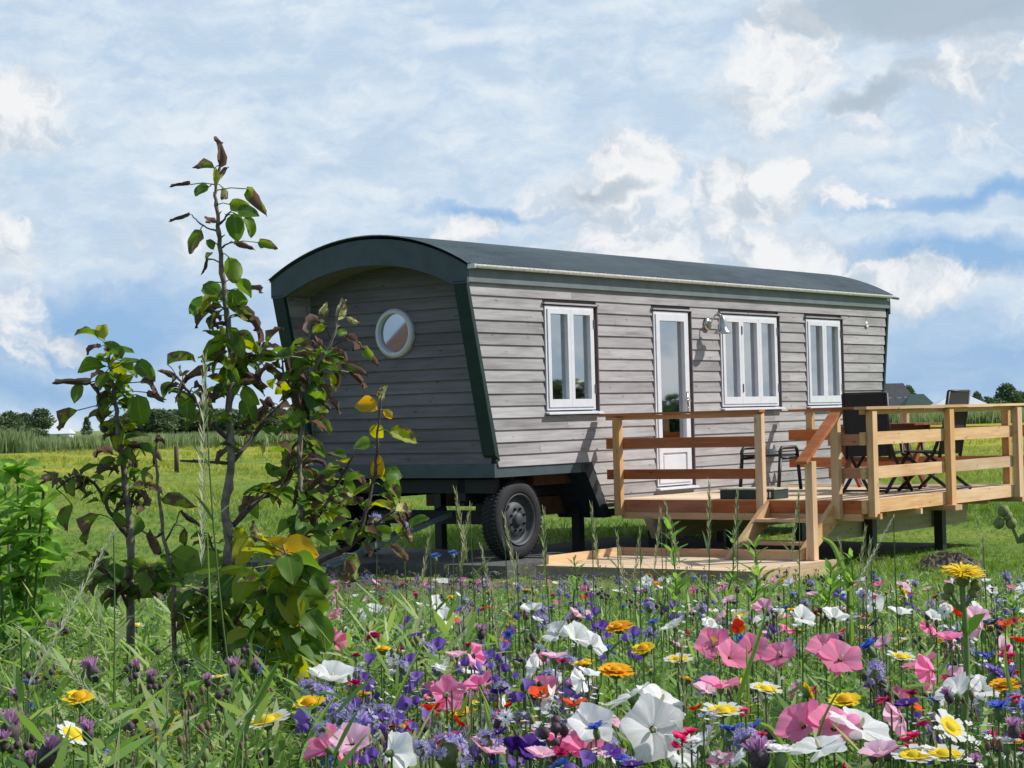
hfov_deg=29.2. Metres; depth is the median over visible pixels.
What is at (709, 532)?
grass stalk
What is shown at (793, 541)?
grass stalk
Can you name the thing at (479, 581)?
pink mallow
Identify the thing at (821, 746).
white mallow
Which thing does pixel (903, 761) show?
baby breath
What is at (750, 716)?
mustard
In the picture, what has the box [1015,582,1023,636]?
white mallow
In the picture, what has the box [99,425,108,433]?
tree
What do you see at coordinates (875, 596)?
rose campion
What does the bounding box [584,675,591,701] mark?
thistle bud
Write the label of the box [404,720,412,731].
rose campion
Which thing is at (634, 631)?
bugloss
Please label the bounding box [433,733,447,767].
rose campion
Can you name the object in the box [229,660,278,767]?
tall grass
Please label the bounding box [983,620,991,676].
cornflower
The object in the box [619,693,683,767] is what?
white mallow
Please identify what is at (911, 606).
bugloss
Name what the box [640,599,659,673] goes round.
phacelia
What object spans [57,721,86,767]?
tidytips daisy
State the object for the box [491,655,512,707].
phacelia
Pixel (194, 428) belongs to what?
tree
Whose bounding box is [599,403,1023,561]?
timber deck
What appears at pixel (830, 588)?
leafy weed
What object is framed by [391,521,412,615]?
phacelia
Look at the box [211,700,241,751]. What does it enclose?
baby breath
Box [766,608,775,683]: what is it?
thistle bud
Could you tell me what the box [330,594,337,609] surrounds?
pale mallow
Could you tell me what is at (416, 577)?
bugloss
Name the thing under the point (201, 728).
seed head
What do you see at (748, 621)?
phacelia
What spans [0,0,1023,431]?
sky
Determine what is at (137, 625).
tidytips daisy
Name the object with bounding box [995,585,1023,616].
toadflax
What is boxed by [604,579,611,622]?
mustard
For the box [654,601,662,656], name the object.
thistle bud
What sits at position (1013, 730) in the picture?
thistle
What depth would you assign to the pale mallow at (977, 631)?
3.78 m
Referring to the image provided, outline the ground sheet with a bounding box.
[532,537,949,559]
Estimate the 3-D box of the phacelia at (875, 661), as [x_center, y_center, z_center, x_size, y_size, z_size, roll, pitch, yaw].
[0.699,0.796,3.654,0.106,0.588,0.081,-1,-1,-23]
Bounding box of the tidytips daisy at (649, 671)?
[645,666,655,683]
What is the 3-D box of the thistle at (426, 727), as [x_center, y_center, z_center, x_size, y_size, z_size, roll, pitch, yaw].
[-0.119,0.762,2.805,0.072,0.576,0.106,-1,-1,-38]
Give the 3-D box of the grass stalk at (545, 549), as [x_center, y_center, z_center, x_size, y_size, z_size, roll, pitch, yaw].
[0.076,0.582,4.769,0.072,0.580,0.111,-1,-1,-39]
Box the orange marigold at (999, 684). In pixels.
[989,678,1021,733]
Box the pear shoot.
[226,520,336,727]
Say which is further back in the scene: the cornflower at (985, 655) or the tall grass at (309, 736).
the cornflower at (985, 655)
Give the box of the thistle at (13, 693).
[7,687,19,751]
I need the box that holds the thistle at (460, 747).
[457,745,468,767]
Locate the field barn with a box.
[48,429,74,437]
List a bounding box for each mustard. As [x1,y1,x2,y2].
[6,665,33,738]
[38,661,60,705]
[147,710,179,767]
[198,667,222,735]
[469,690,479,747]
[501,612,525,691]
[529,596,550,650]
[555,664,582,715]
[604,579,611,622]
[710,637,721,735]
[743,689,756,767]
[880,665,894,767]
[891,630,909,684]
[898,588,910,669]
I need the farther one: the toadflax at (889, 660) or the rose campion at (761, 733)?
the toadflax at (889, 660)
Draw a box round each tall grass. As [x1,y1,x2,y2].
[202,532,210,724]
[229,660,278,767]
[299,699,332,767]
[351,640,424,767]
[410,729,429,767]
[478,686,490,767]
[483,701,507,767]
[719,604,767,751]
[738,645,749,767]
[742,722,791,767]
[807,681,844,767]
[822,537,855,688]
[965,731,1001,767]
[1004,645,1023,721]
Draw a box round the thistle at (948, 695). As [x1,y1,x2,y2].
[939,686,953,764]
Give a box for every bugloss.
[293,706,332,767]
[334,696,362,767]
[350,753,374,767]
[352,666,374,707]
[353,653,379,699]
[358,746,379,767]
[361,714,401,746]
[362,679,398,740]
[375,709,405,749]
[382,655,394,688]
[394,616,413,637]
[396,695,429,732]
[396,728,423,758]
[399,653,428,721]
[402,721,418,733]
[403,671,428,737]
[414,576,419,614]
[426,636,451,678]
[428,626,443,650]
[454,656,478,708]
[465,745,477,767]
[469,650,496,709]
[482,661,509,715]
[482,738,509,767]
[493,641,519,698]
[503,754,515,767]
[506,612,519,653]
[508,678,534,735]
[518,757,528,766]
[531,610,543,643]
[532,727,549,767]
[533,574,538,598]
[536,688,580,707]
[545,688,573,723]
[562,750,597,767]
[564,593,576,604]
[564,615,571,651]
[564,678,597,709]
[579,620,608,684]
[585,593,593,653]
[585,607,611,691]
[599,631,615,676]
[615,575,625,600]
[620,626,642,685]
[660,600,681,678]
[669,601,683,672]
[711,596,721,612]
[759,624,794,679]
[835,588,846,621]
[863,682,882,711]
[902,697,931,745]
[904,594,919,669]
[921,713,945,767]
[936,626,960,663]
[999,598,1010,616]
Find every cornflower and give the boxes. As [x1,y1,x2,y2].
[23,679,35,748]
[255,646,269,736]
[256,666,262,688]
[319,755,334,767]
[347,679,361,695]
[351,652,360,666]
[363,631,381,679]
[389,669,395,680]
[395,647,403,680]
[411,592,418,613]
[429,552,440,632]
[434,663,446,679]
[447,549,462,650]
[469,608,480,643]
[483,755,506,767]
[496,707,514,765]
[502,627,515,729]
[504,628,514,685]
[528,724,534,767]
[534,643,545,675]
[541,650,548,668]
[549,605,556,666]
[549,757,568,767]
[551,745,568,758]
[554,658,569,718]
[583,720,606,767]
[605,644,621,695]
[615,754,628,767]
[634,617,659,683]
[641,591,643,629]
[685,726,715,767]
[695,588,699,631]
[717,723,743,767]
[725,634,742,722]
[729,747,747,767]
[747,718,763,735]
[765,743,801,767]
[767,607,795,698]
[781,605,800,640]
[789,591,797,636]
[792,623,798,685]
[809,609,821,692]
[860,636,879,715]
[882,696,892,767]
[903,689,919,764]
[916,720,930,767]
[924,696,941,767]
[932,595,938,611]
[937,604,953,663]
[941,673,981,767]
[952,621,961,631]
[954,638,961,704]
[969,699,977,753]
[972,651,980,673]
[975,662,1002,730]
[979,650,1003,722]
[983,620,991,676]
[986,698,1016,767]
[988,592,994,620]
[996,736,1019,767]
[1001,663,1020,716]
[1008,618,1017,671]
[1011,606,1017,673]
[1014,594,1022,660]
[1018,698,1023,717]
[1018,747,1023,767]
[1019,732,1023,747]
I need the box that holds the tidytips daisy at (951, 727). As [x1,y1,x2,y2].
[935,708,966,767]
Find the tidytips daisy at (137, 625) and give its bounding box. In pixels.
[135,623,144,632]
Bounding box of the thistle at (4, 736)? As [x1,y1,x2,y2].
[0,729,12,764]
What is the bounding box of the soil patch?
[49,579,612,608]
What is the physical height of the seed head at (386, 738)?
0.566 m
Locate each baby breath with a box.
[34,646,66,701]
[40,698,75,761]
[77,625,105,649]
[79,715,116,767]
[161,662,194,731]
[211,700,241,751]
[335,606,351,632]
[356,651,399,710]
[359,732,383,767]
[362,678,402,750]
[386,665,424,720]
[390,680,417,722]
[415,634,431,690]
[416,723,447,767]
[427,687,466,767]
[462,746,480,766]
[486,598,500,659]
[502,600,528,691]
[502,707,550,767]
[511,711,547,767]
[513,685,534,713]
[516,626,527,665]
[518,694,555,767]
[526,697,549,765]
[532,746,551,767]
[540,740,575,763]
[553,687,603,719]
[553,688,574,717]
[557,747,608,767]
[560,693,595,722]
[623,582,642,626]
[627,592,644,628]
[664,716,719,767]
[666,639,692,684]
[674,600,697,706]
[677,751,723,767]
[679,614,710,701]
[688,628,705,668]
[709,608,743,701]
[762,623,783,678]
[767,662,802,745]
[771,603,795,677]
[776,585,788,635]
[874,736,912,767]
[891,647,917,689]
[899,712,935,767]
[924,623,944,662]
[928,664,974,767]
[933,720,992,767]
[944,625,996,732]
[953,703,974,730]
[970,723,990,754]
[974,651,1003,729]
[974,723,1007,755]
[977,726,1001,767]
[979,751,1022,767]
[983,593,1004,663]
[984,657,1013,735]
[984,712,1023,735]
[988,608,1007,652]
[1001,597,1010,613]
[1009,622,1023,693]
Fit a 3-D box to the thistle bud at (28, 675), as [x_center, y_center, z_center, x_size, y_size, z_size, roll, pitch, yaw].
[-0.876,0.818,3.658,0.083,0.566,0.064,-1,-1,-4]
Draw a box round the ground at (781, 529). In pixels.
[0,423,1023,598]
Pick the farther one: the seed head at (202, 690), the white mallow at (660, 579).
the white mallow at (660, 579)
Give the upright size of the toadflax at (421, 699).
0.592 m
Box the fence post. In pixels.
[174,446,178,472]
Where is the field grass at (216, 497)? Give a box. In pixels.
[0,424,1023,516]
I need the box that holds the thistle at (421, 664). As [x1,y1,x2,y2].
[414,652,423,677]
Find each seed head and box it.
[31,679,38,743]
[37,651,43,715]
[84,745,93,767]
[123,721,134,763]
[128,736,139,766]
[177,733,189,767]
[181,689,191,759]
[181,709,190,759]
[189,696,197,754]
[198,720,212,762]
[199,686,209,738]
[239,734,247,767]
[267,687,275,711]
[311,756,316,767]
[356,680,364,751]
[380,731,389,763]
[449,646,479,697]
[481,604,489,631]
[520,609,533,679]
[532,598,535,674]
[567,617,575,658]
[727,684,740,735]
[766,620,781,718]
[867,680,878,719]
[908,718,922,767]
[926,619,941,685]
[936,729,953,767]
[943,642,954,761]
[961,690,977,752]
[984,739,1002,767]
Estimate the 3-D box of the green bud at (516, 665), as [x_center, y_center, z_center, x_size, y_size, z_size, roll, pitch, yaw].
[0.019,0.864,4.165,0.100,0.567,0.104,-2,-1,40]
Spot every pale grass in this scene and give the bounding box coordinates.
[16,625,121,741]
[27,526,130,740]
[188,350,246,679]
[453,607,471,741]
[851,515,900,686]
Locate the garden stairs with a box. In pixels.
[723,410,842,560]
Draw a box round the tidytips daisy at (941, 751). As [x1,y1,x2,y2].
[919,744,969,767]
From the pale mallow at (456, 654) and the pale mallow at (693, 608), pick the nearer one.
the pale mallow at (456, 654)
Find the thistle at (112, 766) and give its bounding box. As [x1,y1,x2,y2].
[103,751,117,767]
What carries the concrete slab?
on the ground at (781, 529)
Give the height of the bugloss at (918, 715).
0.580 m
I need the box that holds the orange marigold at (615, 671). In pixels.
[597,662,633,741]
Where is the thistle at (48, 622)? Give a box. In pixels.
[45,619,57,662]
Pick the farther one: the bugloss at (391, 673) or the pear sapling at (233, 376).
the pear sapling at (233, 376)
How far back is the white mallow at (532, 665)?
3.48 m
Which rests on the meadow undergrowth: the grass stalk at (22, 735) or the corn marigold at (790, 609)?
the grass stalk at (22, 735)
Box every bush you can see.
[1,425,26,432]
[15,426,50,437]
[978,396,1011,403]
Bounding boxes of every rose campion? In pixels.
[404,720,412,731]
[422,709,445,759]
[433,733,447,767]
[670,730,687,766]
[679,727,697,764]
[684,629,700,666]
[696,672,719,767]
[739,707,774,767]
[753,731,767,737]
[811,685,817,761]
[871,595,884,653]
[875,697,903,746]
[890,746,898,767]
[900,731,920,767]
[908,592,920,647]
[989,729,997,744]
[996,644,1014,692]
[999,652,1015,716]
[1010,695,1023,764]
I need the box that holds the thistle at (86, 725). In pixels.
[77,719,95,767]
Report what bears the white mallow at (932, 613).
on the ground at (781, 529)
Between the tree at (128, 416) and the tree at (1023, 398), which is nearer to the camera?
the tree at (1023, 398)
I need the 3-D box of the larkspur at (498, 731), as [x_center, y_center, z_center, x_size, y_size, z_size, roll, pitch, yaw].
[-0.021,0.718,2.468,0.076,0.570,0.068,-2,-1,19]
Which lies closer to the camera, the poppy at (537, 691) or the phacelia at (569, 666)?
the poppy at (537, 691)
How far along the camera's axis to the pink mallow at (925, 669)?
3.31 m
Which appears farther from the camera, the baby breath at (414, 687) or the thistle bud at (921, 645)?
the thistle bud at (921, 645)
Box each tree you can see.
[0,410,25,427]
[20,412,30,428]
[26,408,56,430]
[80,416,92,434]
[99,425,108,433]
[105,417,127,432]
[120,411,130,434]
[131,409,191,433]
[137,408,175,433]
[149,412,179,433]
[176,409,206,432]
[188,412,206,432]
[205,409,232,431]
[210,408,221,412]
[210,410,272,432]
[233,416,280,430]
[267,408,293,417]
[906,385,915,393]
[972,391,982,399]
[993,383,1023,402]
[1017,390,1023,407]
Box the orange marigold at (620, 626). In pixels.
[606,620,633,707]
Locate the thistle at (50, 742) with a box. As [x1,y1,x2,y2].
[33,732,69,767]
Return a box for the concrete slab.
[246,548,573,578]
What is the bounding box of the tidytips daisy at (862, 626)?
[857,624,868,660]
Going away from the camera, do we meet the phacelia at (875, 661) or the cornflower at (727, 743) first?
the cornflower at (727, 743)
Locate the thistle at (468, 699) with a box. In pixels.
[463,692,474,739]
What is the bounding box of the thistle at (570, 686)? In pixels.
[565,679,575,715]
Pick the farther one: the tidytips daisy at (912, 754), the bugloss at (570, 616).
the bugloss at (570, 616)
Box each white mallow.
[307,660,353,688]
[351,608,365,640]
[365,603,382,615]
[384,730,416,767]
[429,654,449,670]
[431,594,445,624]
[437,578,447,599]
[437,606,456,628]
[458,662,483,740]
[493,681,505,745]
[520,601,541,642]
[525,653,540,718]
[533,616,547,647]
[540,684,556,724]
[542,620,567,693]
[545,669,561,683]
[562,620,589,705]
[566,702,613,767]
[570,667,587,767]
[578,666,600,701]
[587,630,615,729]
[606,681,648,755]
[612,588,622,619]
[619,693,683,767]
[635,683,685,767]
[641,575,652,623]
[657,577,664,600]
[660,615,683,679]
[663,577,674,615]
[664,728,700,767]
[702,618,722,675]
[751,694,768,717]
[753,612,771,677]
[782,577,795,624]
[786,604,815,701]
[788,734,846,767]
[822,607,849,694]
[828,706,892,765]
[861,592,883,634]
[888,606,912,683]
[906,579,914,591]
[925,608,940,652]
[933,672,969,767]
[949,578,953,625]
[969,601,982,677]
[970,674,999,742]
[976,578,990,605]
[986,585,997,593]
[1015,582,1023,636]
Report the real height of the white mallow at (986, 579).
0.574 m
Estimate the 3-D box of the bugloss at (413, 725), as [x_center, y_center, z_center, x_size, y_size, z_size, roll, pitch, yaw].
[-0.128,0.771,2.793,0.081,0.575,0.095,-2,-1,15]
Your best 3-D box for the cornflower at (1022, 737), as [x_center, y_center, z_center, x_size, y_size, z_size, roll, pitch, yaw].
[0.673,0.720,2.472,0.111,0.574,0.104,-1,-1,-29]
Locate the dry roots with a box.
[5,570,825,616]
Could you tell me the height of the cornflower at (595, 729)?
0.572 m
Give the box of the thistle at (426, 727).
[420,716,434,767]
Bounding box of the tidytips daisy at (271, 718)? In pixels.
[240,709,290,766]
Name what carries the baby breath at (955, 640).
on the ground at (781, 529)
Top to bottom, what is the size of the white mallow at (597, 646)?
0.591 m
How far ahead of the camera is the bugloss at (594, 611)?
4.37 m
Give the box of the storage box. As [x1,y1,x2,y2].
[719,487,788,498]
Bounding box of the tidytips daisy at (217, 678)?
[211,674,226,746]
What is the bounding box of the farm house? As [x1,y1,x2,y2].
[885,382,910,405]
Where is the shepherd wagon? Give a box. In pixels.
[267,235,898,570]
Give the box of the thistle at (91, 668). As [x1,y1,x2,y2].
[76,655,100,731]
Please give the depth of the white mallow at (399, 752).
2.33 m
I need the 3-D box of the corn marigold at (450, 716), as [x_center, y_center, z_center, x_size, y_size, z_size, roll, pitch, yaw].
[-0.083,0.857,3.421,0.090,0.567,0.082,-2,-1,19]
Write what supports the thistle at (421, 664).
on the ground at (781, 529)
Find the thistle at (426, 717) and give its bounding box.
[420,707,430,767]
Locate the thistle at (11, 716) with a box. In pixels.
[0,708,28,767]
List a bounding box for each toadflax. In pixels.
[384,710,408,749]
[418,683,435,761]
[468,704,483,766]
[480,654,498,706]
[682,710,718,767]
[689,673,698,721]
[728,728,748,767]
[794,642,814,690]
[845,615,850,677]
[851,612,870,705]
[875,605,892,676]
[880,643,899,677]
[958,679,981,765]
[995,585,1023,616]
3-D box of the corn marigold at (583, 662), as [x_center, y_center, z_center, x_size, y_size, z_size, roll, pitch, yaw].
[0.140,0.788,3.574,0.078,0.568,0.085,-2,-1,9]
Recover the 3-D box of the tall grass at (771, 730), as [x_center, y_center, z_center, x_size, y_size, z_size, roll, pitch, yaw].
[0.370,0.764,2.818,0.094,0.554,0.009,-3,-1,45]
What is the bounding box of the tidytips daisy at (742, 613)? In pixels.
[725,609,748,678]
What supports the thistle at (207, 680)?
on the ground at (781, 529)
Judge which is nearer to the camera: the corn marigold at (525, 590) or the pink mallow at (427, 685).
the pink mallow at (427, 685)
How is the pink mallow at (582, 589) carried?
on the ground at (781, 529)
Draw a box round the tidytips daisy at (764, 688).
[750,681,784,750]
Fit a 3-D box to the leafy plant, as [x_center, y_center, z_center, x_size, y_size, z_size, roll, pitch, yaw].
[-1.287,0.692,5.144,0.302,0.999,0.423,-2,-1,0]
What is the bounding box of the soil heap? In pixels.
[912,551,983,571]
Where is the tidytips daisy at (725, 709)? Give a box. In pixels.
[700,702,743,767]
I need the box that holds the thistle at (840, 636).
[838,632,843,673]
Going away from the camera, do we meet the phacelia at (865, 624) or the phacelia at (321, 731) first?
the phacelia at (321, 731)
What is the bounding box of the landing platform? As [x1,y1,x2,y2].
[537,547,836,584]
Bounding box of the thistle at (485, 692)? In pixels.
[478,688,515,750]
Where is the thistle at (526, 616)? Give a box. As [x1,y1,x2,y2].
[517,610,528,656]
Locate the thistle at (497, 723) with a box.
[493,711,502,728]
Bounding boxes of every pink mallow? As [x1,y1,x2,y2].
[303,723,336,767]
[329,606,342,628]
[333,627,347,658]
[334,586,338,623]
[337,750,361,767]
[422,679,436,700]
[430,674,465,731]
[458,577,465,593]
[463,670,493,753]
[463,682,473,742]
[470,643,485,735]
[475,579,481,607]
[527,675,558,761]
[532,728,570,764]
[560,730,603,756]
[580,585,587,607]
[687,586,696,624]
[693,627,728,704]
[700,675,739,747]
[715,638,745,745]
[738,632,767,721]
[761,640,796,756]
[774,698,822,767]
[780,624,791,665]
[788,681,799,702]
[804,703,860,767]
[805,632,838,754]
[816,638,862,767]
[871,581,883,587]
[886,685,909,767]
[900,651,941,764]
[915,654,937,711]
[920,622,935,661]
[935,631,962,675]
[1006,585,1015,633]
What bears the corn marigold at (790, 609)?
on the ground at (781, 529)
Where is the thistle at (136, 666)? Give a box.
[131,659,141,726]
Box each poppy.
[421,701,443,737]
[451,614,459,650]
[454,714,466,736]
[471,606,491,632]
[495,700,512,736]
[529,685,552,717]
[563,697,586,767]
[581,595,589,624]
[650,581,660,621]
[687,703,701,720]
[731,618,744,723]
[908,696,922,730]
[939,607,961,666]
[997,619,1013,712]
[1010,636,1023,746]
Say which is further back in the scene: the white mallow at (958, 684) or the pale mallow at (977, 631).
the pale mallow at (977, 631)
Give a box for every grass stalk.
[15,700,26,759]
[89,633,94,690]
[93,615,105,659]
[164,679,173,734]
[164,706,182,761]
[181,710,190,767]
[296,731,305,762]
[389,602,406,676]
[404,529,431,624]
[453,486,477,650]
[460,505,493,638]
[464,691,475,767]
[471,543,493,668]
[489,512,516,687]
[489,582,520,673]
[498,692,504,754]
[512,552,527,688]
[538,505,557,695]
[586,501,615,660]
[587,676,597,761]
[605,530,628,682]
[632,526,642,661]
[634,509,668,665]
[661,497,680,676]
[678,635,688,725]
[695,478,711,674]
[705,693,720,747]
[733,487,745,641]
[749,617,755,692]
[752,675,774,755]
[779,489,800,676]
[810,599,823,669]
[838,539,856,683]
[856,527,877,670]
[860,612,862,642]
[863,535,876,690]
[876,640,888,675]
[928,597,943,639]
[929,680,937,767]
[943,672,976,731]
[966,532,990,664]
[986,696,994,745]
[1006,713,1018,767]
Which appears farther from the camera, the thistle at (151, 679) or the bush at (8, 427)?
the bush at (8, 427)
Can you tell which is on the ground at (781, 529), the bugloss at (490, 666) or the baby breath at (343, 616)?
the bugloss at (490, 666)
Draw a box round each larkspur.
[407,631,422,679]
[486,687,509,709]
[488,726,506,767]
[502,735,533,767]
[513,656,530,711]
[515,733,545,767]
[601,743,620,767]
[620,760,642,767]
[869,617,878,649]
[892,697,917,767]
[987,617,998,663]
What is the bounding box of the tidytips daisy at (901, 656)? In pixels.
[872,650,915,762]
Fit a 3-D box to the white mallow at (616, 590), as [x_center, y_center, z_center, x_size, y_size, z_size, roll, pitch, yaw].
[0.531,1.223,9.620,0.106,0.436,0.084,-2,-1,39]
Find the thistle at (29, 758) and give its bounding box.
[23,750,36,767]
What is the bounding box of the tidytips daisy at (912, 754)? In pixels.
[891,744,939,767]
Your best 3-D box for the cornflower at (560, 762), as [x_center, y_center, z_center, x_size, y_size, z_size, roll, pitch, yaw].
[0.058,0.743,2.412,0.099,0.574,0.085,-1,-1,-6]
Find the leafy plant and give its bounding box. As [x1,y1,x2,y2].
[0,457,74,670]
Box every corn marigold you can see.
[61,689,95,767]
[289,694,337,767]
[357,690,370,752]
[375,646,390,695]
[445,713,455,767]
[450,706,468,733]
[485,590,495,646]
[522,588,531,637]
[572,660,591,673]
[631,642,654,683]
[679,676,693,715]
[734,677,743,758]
[774,577,788,637]
[788,608,793,635]
[801,682,813,759]
[828,692,860,764]
[898,588,920,644]
[935,638,943,664]
[1003,739,1023,750]
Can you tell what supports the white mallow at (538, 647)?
on the ground at (781, 529)
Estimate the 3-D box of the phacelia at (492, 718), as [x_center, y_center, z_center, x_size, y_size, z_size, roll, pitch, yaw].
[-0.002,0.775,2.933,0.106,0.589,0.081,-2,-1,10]
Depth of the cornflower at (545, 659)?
4.13 m
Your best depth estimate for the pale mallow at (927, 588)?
7.55 m
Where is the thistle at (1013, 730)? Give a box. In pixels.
[1005,716,1023,767]
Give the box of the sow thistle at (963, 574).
[940,562,985,767]
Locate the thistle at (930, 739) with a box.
[928,725,933,767]
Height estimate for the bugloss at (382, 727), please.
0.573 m
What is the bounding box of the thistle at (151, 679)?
[146,669,163,723]
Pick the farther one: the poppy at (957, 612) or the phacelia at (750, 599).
the phacelia at (750, 599)
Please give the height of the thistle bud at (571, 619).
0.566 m
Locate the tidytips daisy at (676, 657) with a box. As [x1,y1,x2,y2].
[663,653,692,707]
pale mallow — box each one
[329,722,370,767]
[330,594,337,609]
[446,650,477,718]
[468,654,479,727]
[471,738,506,767]
[525,745,554,767]
[530,649,549,670]
[542,652,575,759]
[570,607,592,659]
[597,748,626,758]
[612,714,619,764]
[671,640,686,674]
[687,603,700,677]
[693,681,720,767]
[706,749,734,767]
[714,582,727,620]
[714,587,721,604]
[716,610,725,627]
[722,595,735,639]
[751,598,773,681]
[762,629,782,718]
[770,578,776,592]
[794,606,812,681]
[805,591,817,670]
[852,580,860,642]
[858,739,899,767]
[873,632,908,678]
[883,702,905,767]
[889,581,901,606]
[901,582,914,649]
[922,586,931,609]
[944,640,960,665]
[947,665,974,723]
[960,606,991,698]
[970,619,985,722]
[996,634,1012,676]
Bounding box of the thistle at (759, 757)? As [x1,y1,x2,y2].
[741,735,773,767]
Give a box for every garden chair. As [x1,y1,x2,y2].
[739,445,802,488]
[841,392,912,493]
[897,390,971,491]
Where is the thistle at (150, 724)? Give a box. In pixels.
[146,721,158,767]
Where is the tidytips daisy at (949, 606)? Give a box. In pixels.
[939,603,952,629]
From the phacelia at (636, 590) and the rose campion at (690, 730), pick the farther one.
the phacelia at (636, 590)
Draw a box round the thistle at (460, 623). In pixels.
[456,620,468,655]
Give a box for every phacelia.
[291,672,327,742]
[309,713,340,767]
[313,682,339,720]
[318,695,361,762]
[335,698,387,765]
[368,512,388,623]
[369,698,398,761]
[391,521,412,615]
[392,657,414,718]
[412,736,435,767]
[417,639,435,699]
[417,720,473,767]
[426,586,432,607]
[456,603,473,657]
[458,595,469,629]
[473,678,511,744]
[474,724,503,754]
[477,708,510,731]
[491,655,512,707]
[511,710,535,766]
[512,584,523,638]
[523,593,530,625]
[536,614,552,649]
[538,665,560,716]
[539,604,547,666]
[546,650,566,706]
[548,700,567,719]
[552,588,564,641]
[559,653,579,711]
[573,606,585,658]
[581,578,589,625]
[604,733,622,759]
[615,751,638,767]
[625,585,639,641]
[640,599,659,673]
[640,625,660,682]
[642,584,650,638]
[693,681,723,738]
[697,600,709,672]
[725,722,769,767]
[745,593,759,672]
[746,615,753,627]
[800,597,811,639]
[807,578,818,609]
[851,659,888,766]
[853,588,871,681]
[859,587,872,681]
[864,654,889,717]
[872,576,881,621]
[878,677,893,735]
[909,579,920,606]
[918,599,937,630]
[961,694,985,722]
[993,596,1003,628]
[1000,569,1012,607]
[1004,687,1022,757]
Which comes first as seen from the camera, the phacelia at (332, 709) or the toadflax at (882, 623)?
the phacelia at (332, 709)
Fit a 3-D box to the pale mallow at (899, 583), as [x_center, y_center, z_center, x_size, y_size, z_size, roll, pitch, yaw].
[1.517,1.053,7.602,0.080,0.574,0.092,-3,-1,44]
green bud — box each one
[97,698,107,725]
[99,709,133,767]
[107,731,125,763]
[108,665,128,722]
[123,683,142,734]
[194,748,208,767]
[216,708,250,767]
[217,749,227,767]
[240,638,254,683]
[245,683,259,744]
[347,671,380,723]
[361,626,369,647]
[368,729,381,763]
[376,648,399,698]
[400,641,423,678]
[411,636,424,735]
[431,711,471,767]
[508,658,518,705]
[511,649,531,709]
[520,714,535,763]
[529,585,536,633]
[618,587,629,634]
[627,604,650,668]
[661,605,683,682]
[745,622,758,700]
[884,584,897,621]
[953,741,968,767]
[955,637,962,661]
[956,738,970,750]
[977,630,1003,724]
[984,641,998,746]
[1001,709,1023,767]
[1013,645,1023,691]
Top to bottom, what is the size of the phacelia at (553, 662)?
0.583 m
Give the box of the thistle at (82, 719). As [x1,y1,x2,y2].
[76,716,87,767]
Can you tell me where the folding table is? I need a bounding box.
[841,422,941,486]
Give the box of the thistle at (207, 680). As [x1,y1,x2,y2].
[180,672,211,753]
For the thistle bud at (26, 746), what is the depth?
2.73 m
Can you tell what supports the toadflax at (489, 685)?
on the ground at (781, 529)
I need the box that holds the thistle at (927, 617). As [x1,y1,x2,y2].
[922,611,929,651]
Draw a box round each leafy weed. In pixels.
[561,555,588,656]
[654,516,696,671]
[713,529,743,678]
[733,535,775,682]
[803,557,845,691]
[838,547,867,685]
[990,593,1023,667]
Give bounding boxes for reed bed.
[0,406,1023,453]
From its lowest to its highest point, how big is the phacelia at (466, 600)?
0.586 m
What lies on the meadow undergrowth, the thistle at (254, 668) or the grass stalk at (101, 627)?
the grass stalk at (101, 627)
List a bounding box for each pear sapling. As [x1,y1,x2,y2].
[37,324,187,685]
[140,435,210,690]
[156,136,321,700]
[254,298,429,626]
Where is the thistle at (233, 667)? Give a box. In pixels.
[224,656,244,718]
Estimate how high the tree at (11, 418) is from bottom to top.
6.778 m
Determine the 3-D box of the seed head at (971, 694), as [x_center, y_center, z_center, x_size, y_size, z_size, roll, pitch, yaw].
[0.642,0.710,2.730,0.061,0.566,0.078,-2,-1,13]
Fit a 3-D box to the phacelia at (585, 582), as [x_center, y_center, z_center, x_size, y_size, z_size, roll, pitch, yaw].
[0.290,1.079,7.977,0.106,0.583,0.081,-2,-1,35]
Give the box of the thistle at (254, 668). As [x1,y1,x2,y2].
[249,657,281,710]
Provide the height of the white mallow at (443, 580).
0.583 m
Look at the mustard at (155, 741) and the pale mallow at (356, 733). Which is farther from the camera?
the mustard at (155, 741)
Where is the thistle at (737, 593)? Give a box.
[734,585,740,608]
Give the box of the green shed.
[899,394,932,408]
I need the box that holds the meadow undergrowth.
[0,564,1023,767]
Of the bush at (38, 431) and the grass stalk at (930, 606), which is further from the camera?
the bush at (38, 431)
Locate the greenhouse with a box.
[931,396,990,407]
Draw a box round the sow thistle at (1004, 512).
[993,505,1023,543]
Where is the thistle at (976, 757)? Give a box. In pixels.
[967,752,983,767]
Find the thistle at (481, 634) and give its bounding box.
[476,623,487,643]
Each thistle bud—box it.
[7,741,30,767]
[20,671,38,720]
[29,727,43,750]
[43,669,59,725]
[53,617,68,653]
[124,663,138,714]
[126,719,145,765]
[147,684,162,707]
[151,648,161,691]
[162,673,174,712]
[174,659,193,708]
[183,693,200,741]
[215,688,230,764]
[216,641,225,680]
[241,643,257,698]
[256,748,273,767]
[374,747,387,767]
[425,699,435,722]
[469,580,475,607]
[476,750,495,767]
[493,648,504,680]
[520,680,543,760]
[526,633,537,679]
[539,722,568,761]
[543,715,566,735]
[570,617,581,660]
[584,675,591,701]
[595,688,598,704]
[596,590,603,634]
[600,592,609,662]
[625,599,633,642]
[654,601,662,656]
[687,612,695,640]
[750,688,757,718]
[760,724,776,762]
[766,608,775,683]
[817,575,824,627]
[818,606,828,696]
[820,614,829,633]
[861,673,872,693]
[868,752,891,767]
[870,679,887,713]
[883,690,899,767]
[913,636,923,701]
[923,689,936,705]
[945,650,957,718]
[988,623,1001,691]

